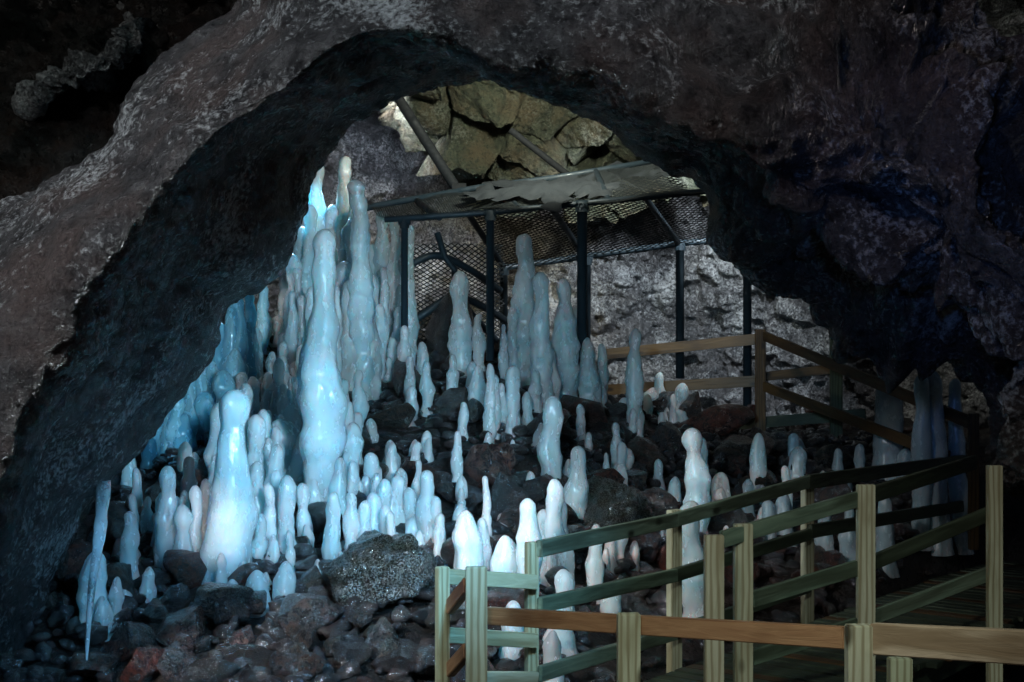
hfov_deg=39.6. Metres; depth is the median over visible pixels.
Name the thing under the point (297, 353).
ice stalagmite
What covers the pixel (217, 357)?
ice stalagmite
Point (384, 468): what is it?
boulder
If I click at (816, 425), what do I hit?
boulder
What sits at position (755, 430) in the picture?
boulder
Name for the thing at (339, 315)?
ice stalagmite
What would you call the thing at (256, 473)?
ice stalagmite
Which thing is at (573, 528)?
boulder
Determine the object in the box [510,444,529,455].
boulder
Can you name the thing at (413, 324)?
ice stalagmite
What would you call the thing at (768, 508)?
ice stalagmite
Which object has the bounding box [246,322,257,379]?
ice stalagmite
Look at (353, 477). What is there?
ice stalagmite
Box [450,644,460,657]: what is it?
boulder
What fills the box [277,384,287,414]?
ice stalagmite
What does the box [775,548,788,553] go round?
boulder
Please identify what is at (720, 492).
ice stalagmite
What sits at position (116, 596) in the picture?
ice stalagmite
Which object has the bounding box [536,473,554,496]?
boulder
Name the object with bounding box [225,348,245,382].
ice stalagmite
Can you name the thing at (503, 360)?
ice stalagmite
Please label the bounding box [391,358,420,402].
boulder
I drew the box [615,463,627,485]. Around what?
ice stalagmite
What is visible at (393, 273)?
ice stalagmite
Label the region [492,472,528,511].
boulder
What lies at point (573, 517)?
boulder
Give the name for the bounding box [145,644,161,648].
boulder
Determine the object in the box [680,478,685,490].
boulder
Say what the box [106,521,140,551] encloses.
boulder
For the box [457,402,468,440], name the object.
ice stalagmite
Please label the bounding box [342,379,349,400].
ice stalagmite
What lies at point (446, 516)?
boulder
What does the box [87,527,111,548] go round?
boulder
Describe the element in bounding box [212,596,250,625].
boulder
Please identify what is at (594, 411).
boulder
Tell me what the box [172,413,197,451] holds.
ice stalagmite
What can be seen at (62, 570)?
boulder
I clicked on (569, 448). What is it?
boulder
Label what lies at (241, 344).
ice stalagmite
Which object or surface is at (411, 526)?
ice stalagmite
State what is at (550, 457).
ice stalagmite
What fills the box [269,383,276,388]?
ice stalagmite
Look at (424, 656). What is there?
boulder
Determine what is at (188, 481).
ice stubs
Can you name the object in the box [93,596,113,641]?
ice stalagmite
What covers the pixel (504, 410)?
ice stalagmite
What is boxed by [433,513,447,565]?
ice stalagmite
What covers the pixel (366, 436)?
boulder
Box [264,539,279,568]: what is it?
ice stalagmite
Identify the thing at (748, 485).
ice stalagmite
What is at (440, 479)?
boulder
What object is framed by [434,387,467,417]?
boulder
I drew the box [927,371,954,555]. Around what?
ice stalagmite
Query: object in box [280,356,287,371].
ice stalagmite
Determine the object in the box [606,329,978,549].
wooden railing
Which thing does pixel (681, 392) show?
ice stalagmite
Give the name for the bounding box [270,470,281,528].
ice stalagmite
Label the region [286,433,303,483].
ice stalagmite
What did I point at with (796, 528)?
boulder
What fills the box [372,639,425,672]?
boulder
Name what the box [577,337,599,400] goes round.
ice stalagmite
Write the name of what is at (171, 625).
boulder
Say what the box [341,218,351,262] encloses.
ice stalagmite
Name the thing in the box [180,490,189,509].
ice stalagmite
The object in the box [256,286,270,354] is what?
ice stalagmite
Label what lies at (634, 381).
ice stalagmite
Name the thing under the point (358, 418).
ice stalagmite
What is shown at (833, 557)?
boulder
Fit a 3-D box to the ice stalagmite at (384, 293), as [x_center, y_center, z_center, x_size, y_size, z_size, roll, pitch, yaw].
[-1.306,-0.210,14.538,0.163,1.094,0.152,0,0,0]
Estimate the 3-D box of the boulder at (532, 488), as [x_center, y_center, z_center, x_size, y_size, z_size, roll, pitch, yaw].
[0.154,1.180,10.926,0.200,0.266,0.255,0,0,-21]
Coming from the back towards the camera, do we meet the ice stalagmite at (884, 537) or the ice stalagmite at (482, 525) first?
the ice stalagmite at (884, 537)
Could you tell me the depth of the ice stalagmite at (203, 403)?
12.12 m
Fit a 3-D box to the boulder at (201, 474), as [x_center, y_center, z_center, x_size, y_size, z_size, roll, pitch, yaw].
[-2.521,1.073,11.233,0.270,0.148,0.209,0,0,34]
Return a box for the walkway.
[644,561,1023,681]
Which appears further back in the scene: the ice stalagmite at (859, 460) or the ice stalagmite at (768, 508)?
the ice stalagmite at (859, 460)
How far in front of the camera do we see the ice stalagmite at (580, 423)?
12.83 m
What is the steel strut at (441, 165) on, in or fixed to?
attached to the steel canopy
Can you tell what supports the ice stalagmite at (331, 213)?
on the ground
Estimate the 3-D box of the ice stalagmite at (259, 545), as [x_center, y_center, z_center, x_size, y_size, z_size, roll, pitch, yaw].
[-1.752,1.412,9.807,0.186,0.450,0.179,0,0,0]
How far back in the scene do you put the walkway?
9.37 m
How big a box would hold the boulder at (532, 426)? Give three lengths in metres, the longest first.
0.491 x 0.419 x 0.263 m
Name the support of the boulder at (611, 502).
on the ground
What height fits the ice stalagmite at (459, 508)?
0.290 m
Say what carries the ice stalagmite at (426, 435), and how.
on the ground
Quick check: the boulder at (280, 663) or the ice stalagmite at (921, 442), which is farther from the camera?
the ice stalagmite at (921, 442)
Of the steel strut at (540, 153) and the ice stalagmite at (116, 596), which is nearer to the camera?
the ice stalagmite at (116, 596)
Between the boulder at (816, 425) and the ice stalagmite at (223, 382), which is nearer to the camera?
the ice stalagmite at (223, 382)
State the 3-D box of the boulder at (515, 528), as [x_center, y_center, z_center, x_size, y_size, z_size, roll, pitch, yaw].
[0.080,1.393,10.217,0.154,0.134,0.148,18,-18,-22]
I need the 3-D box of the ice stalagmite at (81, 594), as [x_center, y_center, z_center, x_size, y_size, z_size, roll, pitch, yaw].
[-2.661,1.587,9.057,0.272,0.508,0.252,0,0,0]
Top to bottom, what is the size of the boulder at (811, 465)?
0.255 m
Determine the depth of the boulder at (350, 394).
13.04 m
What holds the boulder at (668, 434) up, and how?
on the ground
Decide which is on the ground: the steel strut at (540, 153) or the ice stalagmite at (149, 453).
the ice stalagmite at (149, 453)
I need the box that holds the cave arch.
[0,0,1023,675]
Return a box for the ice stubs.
[106,328,824,596]
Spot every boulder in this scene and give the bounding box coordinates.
[46,591,71,610]
[55,541,91,574]
[55,551,68,581]
[55,669,71,681]
[65,616,80,634]
[67,651,122,679]
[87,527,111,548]
[100,639,136,661]
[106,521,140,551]
[106,562,134,595]
[107,501,143,520]
[107,515,119,522]
[109,621,159,648]
[120,647,163,681]
[138,561,144,575]
[139,598,168,625]
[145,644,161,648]
[149,479,175,503]
[150,623,158,632]
[155,571,171,584]
[155,604,205,646]
[156,640,198,681]
[162,549,206,589]
[171,631,202,651]
[174,469,182,480]
[175,479,179,491]
[180,666,212,681]
[188,658,239,681]
[192,582,253,618]
[193,636,210,653]
[195,468,207,485]
[196,459,206,486]
[197,621,204,633]
[203,431,209,447]
[206,675,217,681]
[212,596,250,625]
[228,563,262,585]
[230,625,254,644]
[239,663,256,681]
[247,590,266,614]
[269,651,298,676]
[277,593,338,636]
[284,643,308,652]
[290,626,319,651]
[292,651,326,678]
[295,535,310,544]
[298,565,326,591]
[308,501,342,533]
[312,547,321,558]
[313,558,331,569]
[323,634,344,656]
[325,529,436,607]
[334,640,371,666]
[341,540,344,552]
[342,607,372,630]
[347,490,366,509]
[348,391,351,401]
[362,425,371,444]
[363,623,373,638]
[365,618,397,650]
[369,402,415,429]
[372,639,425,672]
[376,635,412,676]
[379,461,388,478]
[382,399,402,409]
[382,617,397,636]
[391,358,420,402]
[391,677,413,681]
[395,523,405,533]
[401,460,438,493]
[413,644,434,675]
[414,569,434,600]
[425,291,473,354]
[425,538,433,550]
[425,602,464,630]
[428,597,434,610]
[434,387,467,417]
[434,475,447,490]
[436,482,455,502]
[440,537,454,565]
[442,512,451,519]
[450,643,496,659]
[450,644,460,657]
[450,670,460,681]
[453,493,477,507]
[459,659,495,681]
[463,442,515,482]
[467,398,484,423]
[473,447,510,478]
[478,476,495,488]
[479,430,491,440]
[487,590,513,606]
[487,625,501,630]
[490,536,496,553]
[491,534,503,541]
[491,587,544,607]
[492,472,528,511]
[497,503,519,526]
[499,378,505,392]
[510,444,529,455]
[513,524,518,534]
[521,478,544,503]
[526,408,570,436]
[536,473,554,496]
[544,565,571,587]
[557,473,566,485]
[560,395,607,422]
[566,503,577,523]
[567,445,574,451]
[567,525,588,552]
[572,439,599,449]
[576,445,593,460]
[582,475,655,526]
[582,526,591,529]
[586,468,624,483]
[609,402,626,417]
[615,574,623,579]
[616,558,632,573]
[624,549,635,569]
[626,435,667,473]
[626,470,646,489]
[626,531,661,559]
[632,462,646,470]
[642,391,669,414]
[642,487,677,508]
[654,421,685,459]
[654,508,671,515]
[655,543,665,569]
[677,404,754,435]
[679,391,701,417]
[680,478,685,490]
[699,535,703,549]
[707,508,747,530]
[710,460,735,473]
[711,435,752,466]
[724,562,759,583]
[739,469,777,486]
[747,404,754,414]
[750,425,762,435]
[753,536,765,543]
[761,433,777,455]
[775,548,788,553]
[776,440,787,451]
[785,456,817,473]
[791,563,825,578]
[793,520,817,531]
[794,544,824,566]
[804,408,814,412]
[813,444,853,467]
[814,423,823,428]
[814,484,850,501]
[814,561,834,590]
[814,563,832,570]
[823,550,847,564]
[831,519,837,540]
[833,512,844,519]
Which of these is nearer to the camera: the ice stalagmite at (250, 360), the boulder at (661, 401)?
the ice stalagmite at (250, 360)
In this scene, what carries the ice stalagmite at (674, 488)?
on the ground
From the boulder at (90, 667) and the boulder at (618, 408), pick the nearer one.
the boulder at (90, 667)
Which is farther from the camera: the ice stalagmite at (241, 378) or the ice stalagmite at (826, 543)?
the ice stalagmite at (241, 378)
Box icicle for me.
[85,480,110,659]
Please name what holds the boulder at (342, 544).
on the ground
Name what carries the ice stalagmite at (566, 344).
on the ground
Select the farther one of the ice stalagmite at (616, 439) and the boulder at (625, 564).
the ice stalagmite at (616, 439)
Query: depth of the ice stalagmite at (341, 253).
14.75 m
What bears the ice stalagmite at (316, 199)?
on the ground
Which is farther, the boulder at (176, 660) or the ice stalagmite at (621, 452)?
the ice stalagmite at (621, 452)
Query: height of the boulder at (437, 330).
1.034 m
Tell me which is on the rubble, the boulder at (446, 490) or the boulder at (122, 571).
the boulder at (446, 490)
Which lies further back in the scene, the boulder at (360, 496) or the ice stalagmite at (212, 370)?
the ice stalagmite at (212, 370)
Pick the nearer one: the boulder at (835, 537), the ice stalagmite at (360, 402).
the boulder at (835, 537)
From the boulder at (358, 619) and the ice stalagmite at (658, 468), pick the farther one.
the ice stalagmite at (658, 468)
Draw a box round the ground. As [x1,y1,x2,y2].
[0,342,1023,681]
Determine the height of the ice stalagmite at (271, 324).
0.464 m
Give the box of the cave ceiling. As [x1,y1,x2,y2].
[378,80,708,222]
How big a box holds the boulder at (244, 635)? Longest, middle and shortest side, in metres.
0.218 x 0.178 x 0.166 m
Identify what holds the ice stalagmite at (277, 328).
on the ground
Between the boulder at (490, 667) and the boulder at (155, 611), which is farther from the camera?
the boulder at (155, 611)
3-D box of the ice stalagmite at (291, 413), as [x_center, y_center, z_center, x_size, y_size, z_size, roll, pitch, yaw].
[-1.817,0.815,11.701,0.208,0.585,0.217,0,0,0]
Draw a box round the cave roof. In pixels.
[0,0,236,199]
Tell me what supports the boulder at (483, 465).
on the ground
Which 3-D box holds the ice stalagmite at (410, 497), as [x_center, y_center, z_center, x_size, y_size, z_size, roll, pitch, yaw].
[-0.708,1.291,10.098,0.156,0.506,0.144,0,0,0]
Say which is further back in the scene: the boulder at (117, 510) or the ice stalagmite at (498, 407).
the ice stalagmite at (498, 407)
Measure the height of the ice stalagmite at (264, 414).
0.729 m
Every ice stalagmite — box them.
[76,552,107,622]
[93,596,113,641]
[108,576,124,614]
[120,458,136,486]
[120,511,139,579]
[139,566,156,602]
[140,438,157,468]
[153,426,161,455]
[153,492,160,566]
[154,466,176,570]
[160,411,170,453]
[165,398,185,457]
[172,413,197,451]
[173,505,193,550]
[177,441,192,471]
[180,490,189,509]
[184,381,197,437]
[189,485,202,551]
[193,391,213,448]
[196,367,207,396]
[199,389,257,584]
[200,478,209,542]
[203,403,219,478]
[207,355,217,403]
[212,370,234,402]
[214,323,223,370]
[214,553,227,582]
[219,305,236,369]
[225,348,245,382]
[228,579,237,583]
[232,299,248,375]
[235,372,247,389]
[240,383,252,451]
[245,295,256,338]
[245,570,270,617]
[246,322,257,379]
[247,376,259,413]
[247,414,266,482]
[249,461,264,513]
[251,513,268,559]
[252,331,260,380]
[255,314,272,346]
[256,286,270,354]
[258,409,271,451]
[260,388,272,409]
[263,444,283,484]
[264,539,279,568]
[268,534,276,546]
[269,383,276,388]
[269,386,279,421]
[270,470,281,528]
[271,419,298,475]
[272,315,282,346]
[272,561,295,600]
[273,358,284,385]
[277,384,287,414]
[277,475,296,553]
[278,269,287,318]
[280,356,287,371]
[282,254,301,331]
[283,405,301,432]
[284,291,298,364]
[285,530,295,571]
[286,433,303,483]
[287,389,292,405]
[289,361,295,376]
[291,377,301,429]
[293,226,304,260]
[293,267,303,311]
[296,229,347,500]
[296,344,302,366]
[296,483,313,535]
[297,295,305,346]
[301,205,317,293]
[303,287,312,341]
[304,459,323,504]
[308,166,325,232]
[321,492,341,559]
[324,205,338,229]
[328,457,346,516]
[329,228,338,265]
[335,156,351,250]
[335,285,342,371]
[336,261,351,305]
[337,249,345,263]
[340,279,371,400]
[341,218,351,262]
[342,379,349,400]
[342,422,363,481]
[342,492,360,549]
[345,401,354,426]
[347,179,374,399]
[347,461,358,494]
[348,207,352,218]
[352,370,369,427]
[354,412,363,476]
[356,500,371,541]
[358,481,364,493]
[363,452,379,479]
[366,492,381,530]
[369,244,374,273]
[370,300,381,399]
[373,211,390,310]
[373,274,379,306]
[375,304,388,380]
[376,478,391,506]
[379,267,389,347]
[379,466,381,480]
[379,505,391,533]
[386,511,395,535]
[387,222,400,337]
[390,475,404,533]
[391,255,400,328]
[391,306,400,342]
[397,325,410,361]
[403,487,416,522]
[405,516,417,535]
[408,224,415,296]
[408,278,419,354]
[411,346,415,366]
[415,470,434,543]
[416,342,430,374]
[420,431,432,452]
[430,496,441,542]
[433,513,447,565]
[446,355,458,389]
[447,271,472,375]
[450,431,462,481]
[450,510,484,591]
[452,503,465,519]
[454,475,467,509]
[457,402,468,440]
[465,361,476,390]
[467,365,485,421]
[472,313,485,370]
[477,518,491,569]
[481,476,491,535]
[482,363,496,443]
[487,535,516,590]
[494,374,501,439]
[498,324,508,378]
[498,600,523,659]
[499,383,507,432]
[505,365,520,436]
[507,307,521,386]
[510,234,535,385]
[516,498,542,591]
[521,392,533,425]
[528,370,542,412]
[529,272,554,411]
[531,423,542,445]
[537,396,563,478]
[537,509,548,586]
[542,569,578,656]
[542,631,564,681]
[544,479,565,585]
[551,278,580,398]
[551,348,561,399]
[555,550,574,588]
[561,501,568,533]
[562,459,570,476]
[564,446,588,519]
[572,305,578,394]
[574,404,585,440]
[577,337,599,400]
[585,524,603,603]
[594,363,601,402]
[597,344,609,408]
[600,595,621,613]
[604,541,618,575]
[610,422,621,467]
[614,442,626,468]
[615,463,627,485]
[615,538,627,576]
[625,328,644,432]
[636,405,644,430]
[652,459,665,490]
[654,372,667,420]
[658,412,665,423]
[668,476,681,501]
[674,383,688,421]
[680,500,703,617]
[681,428,711,533]
[701,438,708,468]
[711,472,730,501]
[714,487,726,500]
[742,479,756,519]
[749,433,767,503]
[762,500,776,539]
[774,495,797,547]
[781,465,792,505]
[787,433,799,455]
[788,446,806,479]
[814,516,834,550]
[832,448,843,470]
[837,509,855,561]
[853,444,865,467]
[872,367,903,480]
[875,498,899,577]
[896,448,911,477]
[911,376,933,550]
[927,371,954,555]
[948,379,974,554]
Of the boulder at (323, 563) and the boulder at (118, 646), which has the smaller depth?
the boulder at (118, 646)
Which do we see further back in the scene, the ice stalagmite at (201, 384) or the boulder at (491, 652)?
the ice stalagmite at (201, 384)
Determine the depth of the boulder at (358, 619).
8.83 m
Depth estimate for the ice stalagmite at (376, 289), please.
14.11 m
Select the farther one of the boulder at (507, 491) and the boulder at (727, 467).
the boulder at (727, 467)
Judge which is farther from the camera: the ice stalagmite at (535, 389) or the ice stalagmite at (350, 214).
the ice stalagmite at (350, 214)
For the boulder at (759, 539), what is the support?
on the ground
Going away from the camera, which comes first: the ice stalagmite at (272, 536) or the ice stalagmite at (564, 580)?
the ice stalagmite at (564, 580)
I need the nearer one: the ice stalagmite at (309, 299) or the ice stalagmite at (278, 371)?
the ice stalagmite at (278, 371)
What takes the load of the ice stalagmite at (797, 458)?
on the ground
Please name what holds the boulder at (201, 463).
on the ground
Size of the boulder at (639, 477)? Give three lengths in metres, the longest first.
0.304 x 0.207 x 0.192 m
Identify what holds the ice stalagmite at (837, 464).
on the ground
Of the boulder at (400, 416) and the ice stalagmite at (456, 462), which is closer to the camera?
the ice stalagmite at (456, 462)
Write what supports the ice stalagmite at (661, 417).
on the ground
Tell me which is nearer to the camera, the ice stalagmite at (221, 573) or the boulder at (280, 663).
the boulder at (280, 663)
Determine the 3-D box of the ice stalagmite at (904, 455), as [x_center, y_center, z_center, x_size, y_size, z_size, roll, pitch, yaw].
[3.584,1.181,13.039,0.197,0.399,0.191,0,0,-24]
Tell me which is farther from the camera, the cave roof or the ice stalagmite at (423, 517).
the cave roof
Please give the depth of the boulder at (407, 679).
8.09 m
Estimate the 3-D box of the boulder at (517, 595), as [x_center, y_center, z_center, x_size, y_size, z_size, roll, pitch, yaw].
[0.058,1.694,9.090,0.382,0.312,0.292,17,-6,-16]
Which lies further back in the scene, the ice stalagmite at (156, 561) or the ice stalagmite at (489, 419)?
the ice stalagmite at (489, 419)
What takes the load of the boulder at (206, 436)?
on the ground
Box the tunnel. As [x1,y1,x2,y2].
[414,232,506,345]
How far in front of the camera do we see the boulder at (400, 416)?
12.55 m
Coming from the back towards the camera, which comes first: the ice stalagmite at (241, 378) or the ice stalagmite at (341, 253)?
the ice stalagmite at (341, 253)
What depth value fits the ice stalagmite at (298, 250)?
15.45 m
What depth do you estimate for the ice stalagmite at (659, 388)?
15.46 m
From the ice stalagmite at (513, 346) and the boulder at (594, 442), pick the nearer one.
the boulder at (594, 442)
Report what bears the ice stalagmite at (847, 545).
on the ground
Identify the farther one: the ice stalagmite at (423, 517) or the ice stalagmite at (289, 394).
the ice stalagmite at (289, 394)
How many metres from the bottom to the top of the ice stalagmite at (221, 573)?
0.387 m
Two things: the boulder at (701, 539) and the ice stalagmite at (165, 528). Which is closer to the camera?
the ice stalagmite at (165, 528)
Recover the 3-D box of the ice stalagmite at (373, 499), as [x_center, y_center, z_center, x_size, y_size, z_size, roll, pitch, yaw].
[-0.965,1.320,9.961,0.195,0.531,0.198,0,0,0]
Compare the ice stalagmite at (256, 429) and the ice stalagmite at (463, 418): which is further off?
the ice stalagmite at (463, 418)
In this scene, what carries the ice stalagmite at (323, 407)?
on the ground
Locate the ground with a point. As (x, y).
(838, 594)
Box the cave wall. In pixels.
[221,0,1023,427]
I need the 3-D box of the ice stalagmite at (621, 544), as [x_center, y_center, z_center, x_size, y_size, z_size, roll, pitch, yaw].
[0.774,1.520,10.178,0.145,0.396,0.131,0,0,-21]
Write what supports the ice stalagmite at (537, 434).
on the ground
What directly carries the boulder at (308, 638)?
on the rubble
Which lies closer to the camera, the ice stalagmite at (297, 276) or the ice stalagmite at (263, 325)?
the ice stalagmite at (297, 276)
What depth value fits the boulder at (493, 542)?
9.79 m
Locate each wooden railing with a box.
[435,541,538,681]
[465,566,1023,681]
[536,454,967,681]
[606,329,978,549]
[704,455,1002,681]
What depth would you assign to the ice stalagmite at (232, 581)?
9.22 m
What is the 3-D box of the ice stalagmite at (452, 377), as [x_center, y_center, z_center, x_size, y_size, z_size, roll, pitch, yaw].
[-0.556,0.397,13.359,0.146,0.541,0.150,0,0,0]
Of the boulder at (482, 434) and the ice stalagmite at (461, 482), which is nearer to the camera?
the ice stalagmite at (461, 482)
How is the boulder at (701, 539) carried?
on the ground
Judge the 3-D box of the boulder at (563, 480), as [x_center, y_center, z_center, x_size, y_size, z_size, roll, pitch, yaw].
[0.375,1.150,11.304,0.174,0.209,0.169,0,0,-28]
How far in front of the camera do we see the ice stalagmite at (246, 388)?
11.66 m
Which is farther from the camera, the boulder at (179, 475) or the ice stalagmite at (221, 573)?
the boulder at (179, 475)
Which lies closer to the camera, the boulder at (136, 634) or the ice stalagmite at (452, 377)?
the boulder at (136, 634)
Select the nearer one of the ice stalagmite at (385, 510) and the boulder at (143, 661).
the boulder at (143, 661)
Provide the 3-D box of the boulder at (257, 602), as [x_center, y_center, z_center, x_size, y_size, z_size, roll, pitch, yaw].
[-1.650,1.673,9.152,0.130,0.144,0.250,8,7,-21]
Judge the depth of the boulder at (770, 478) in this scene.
12.56 m
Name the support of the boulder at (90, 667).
on the ground
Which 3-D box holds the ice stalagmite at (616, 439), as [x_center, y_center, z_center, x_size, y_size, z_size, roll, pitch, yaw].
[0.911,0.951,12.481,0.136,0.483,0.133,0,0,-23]
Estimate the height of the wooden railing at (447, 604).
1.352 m
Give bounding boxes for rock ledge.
[11,0,153,120]
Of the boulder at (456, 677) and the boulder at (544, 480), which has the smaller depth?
the boulder at (456, 677)
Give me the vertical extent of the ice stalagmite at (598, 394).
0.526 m
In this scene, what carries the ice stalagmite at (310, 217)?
on the ground
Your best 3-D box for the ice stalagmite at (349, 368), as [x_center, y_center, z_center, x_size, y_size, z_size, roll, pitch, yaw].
[-1.500,0.002,13.570,0.426,1.200,0.457,0,0,0]
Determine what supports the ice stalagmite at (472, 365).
on the ground
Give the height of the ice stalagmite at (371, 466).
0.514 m
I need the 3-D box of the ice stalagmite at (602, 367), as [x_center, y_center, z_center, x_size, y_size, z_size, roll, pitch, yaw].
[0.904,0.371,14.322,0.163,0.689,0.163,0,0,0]
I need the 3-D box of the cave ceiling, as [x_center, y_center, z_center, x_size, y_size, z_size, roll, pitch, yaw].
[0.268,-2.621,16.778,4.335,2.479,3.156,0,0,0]
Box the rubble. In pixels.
[0,335,931,681]
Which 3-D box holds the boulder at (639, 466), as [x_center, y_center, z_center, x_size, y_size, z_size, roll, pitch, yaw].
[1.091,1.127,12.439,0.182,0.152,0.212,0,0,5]
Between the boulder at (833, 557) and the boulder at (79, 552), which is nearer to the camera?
the boulder at (79, 552)
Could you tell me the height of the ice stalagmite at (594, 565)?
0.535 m
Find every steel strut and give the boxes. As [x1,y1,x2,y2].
[394,97,465,194]
[509,128,568,173]
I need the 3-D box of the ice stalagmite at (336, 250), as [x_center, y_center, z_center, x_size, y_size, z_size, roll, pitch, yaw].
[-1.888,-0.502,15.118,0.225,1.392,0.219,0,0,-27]
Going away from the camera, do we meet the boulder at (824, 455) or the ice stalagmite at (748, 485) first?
the ice stalagmite at (748, 485)
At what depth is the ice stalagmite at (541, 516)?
9.71 m
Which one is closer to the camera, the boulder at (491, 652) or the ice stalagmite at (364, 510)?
the boulder at (491, 652)
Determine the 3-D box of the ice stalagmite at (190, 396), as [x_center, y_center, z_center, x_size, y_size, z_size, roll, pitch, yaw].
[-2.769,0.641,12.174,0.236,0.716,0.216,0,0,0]
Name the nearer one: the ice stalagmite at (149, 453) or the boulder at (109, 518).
the boulder at (109, 518)
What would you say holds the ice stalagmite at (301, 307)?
on the ground
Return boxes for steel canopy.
[367,160,751,406]
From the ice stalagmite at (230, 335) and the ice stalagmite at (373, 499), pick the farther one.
the ice stalagmite at (230, 335)
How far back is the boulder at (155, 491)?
10.80 m
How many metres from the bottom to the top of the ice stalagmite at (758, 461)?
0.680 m
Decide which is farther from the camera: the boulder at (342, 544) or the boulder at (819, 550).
the boulder at (819, 550)
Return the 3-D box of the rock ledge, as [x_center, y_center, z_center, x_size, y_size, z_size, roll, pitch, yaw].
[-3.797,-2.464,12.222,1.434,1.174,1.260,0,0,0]
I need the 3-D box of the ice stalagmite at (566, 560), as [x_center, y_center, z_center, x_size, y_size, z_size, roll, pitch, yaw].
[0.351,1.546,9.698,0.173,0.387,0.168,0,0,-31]
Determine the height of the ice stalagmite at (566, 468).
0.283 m
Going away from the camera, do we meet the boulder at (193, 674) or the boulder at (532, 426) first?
the boulder at (193, 674)
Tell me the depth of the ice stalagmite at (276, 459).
10.23 m
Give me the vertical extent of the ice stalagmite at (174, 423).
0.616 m
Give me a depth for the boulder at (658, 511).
11.14 m
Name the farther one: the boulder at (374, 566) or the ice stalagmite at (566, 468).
the ice stalagmite at (566, 468)
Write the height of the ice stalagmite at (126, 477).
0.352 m
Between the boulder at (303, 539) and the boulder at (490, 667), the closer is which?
the boulder at (490, 667)
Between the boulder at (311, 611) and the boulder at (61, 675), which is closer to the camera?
the boulder at (61, 675)
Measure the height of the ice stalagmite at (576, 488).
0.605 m
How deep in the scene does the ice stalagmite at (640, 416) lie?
13.62 m
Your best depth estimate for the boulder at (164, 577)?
9.45 m
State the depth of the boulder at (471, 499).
10.69 m
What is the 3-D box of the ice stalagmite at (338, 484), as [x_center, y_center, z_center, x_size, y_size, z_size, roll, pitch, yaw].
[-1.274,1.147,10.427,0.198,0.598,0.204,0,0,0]
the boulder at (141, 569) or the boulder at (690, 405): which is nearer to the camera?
the boulder at (141, 569)
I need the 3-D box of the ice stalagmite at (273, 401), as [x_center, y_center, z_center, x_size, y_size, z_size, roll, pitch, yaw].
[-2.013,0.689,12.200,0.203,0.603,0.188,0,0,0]
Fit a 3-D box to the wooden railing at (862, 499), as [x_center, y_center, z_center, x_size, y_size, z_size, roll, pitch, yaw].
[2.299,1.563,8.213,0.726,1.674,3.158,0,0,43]
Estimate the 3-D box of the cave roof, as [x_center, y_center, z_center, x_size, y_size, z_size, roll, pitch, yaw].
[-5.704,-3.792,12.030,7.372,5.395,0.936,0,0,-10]
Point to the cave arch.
(852, 170)
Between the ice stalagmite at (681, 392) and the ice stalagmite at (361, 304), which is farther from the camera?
the ice stalagmite at (681, 392)
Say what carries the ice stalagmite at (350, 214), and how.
on the ground
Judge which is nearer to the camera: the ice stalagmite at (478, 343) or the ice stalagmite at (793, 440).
the ice stalagmite at (793, 440)
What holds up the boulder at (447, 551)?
on the ground
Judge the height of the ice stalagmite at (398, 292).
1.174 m
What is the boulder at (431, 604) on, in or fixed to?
on the ground
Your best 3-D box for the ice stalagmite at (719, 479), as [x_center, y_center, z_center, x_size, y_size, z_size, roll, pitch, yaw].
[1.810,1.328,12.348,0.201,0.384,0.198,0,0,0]
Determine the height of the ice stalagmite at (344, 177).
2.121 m
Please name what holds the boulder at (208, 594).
on the rubble
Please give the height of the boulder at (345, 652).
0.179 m
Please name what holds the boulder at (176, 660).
on the ground
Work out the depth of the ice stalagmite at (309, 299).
13.87 m
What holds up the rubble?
on the ground
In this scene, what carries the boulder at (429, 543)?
on the rubble
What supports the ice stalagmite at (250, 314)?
on the ground
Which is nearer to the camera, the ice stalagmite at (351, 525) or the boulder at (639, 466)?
the ice stalagmite at (351, 525)
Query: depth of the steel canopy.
14.79 m
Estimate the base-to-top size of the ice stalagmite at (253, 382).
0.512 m
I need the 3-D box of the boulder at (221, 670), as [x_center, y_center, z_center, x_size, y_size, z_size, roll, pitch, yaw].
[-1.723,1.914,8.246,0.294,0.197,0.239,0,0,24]
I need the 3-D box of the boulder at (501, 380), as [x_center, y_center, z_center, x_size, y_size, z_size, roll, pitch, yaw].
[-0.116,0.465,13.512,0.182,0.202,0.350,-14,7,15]
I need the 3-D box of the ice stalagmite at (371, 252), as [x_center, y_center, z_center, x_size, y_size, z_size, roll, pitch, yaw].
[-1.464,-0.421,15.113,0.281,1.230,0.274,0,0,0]
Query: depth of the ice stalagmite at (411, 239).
15.05 m
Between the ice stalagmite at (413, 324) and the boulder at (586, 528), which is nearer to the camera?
the boulder at (586, 528)
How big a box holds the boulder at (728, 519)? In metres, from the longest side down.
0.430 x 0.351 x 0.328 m
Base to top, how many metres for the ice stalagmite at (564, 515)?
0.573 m
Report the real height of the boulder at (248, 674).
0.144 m
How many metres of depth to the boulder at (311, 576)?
9.38 m
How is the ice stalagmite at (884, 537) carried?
on the ground
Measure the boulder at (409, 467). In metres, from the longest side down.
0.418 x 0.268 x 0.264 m
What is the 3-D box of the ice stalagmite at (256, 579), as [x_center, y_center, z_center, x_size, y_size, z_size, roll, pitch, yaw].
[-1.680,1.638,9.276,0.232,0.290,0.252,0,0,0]
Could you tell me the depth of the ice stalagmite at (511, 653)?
8.59 m
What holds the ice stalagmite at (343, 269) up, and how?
on the ground
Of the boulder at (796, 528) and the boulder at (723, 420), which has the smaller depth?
the boulder at (796, 528)
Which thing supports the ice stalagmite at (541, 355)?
on the ground
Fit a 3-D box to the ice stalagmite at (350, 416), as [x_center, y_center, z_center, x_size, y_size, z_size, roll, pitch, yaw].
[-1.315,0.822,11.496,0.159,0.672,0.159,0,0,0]

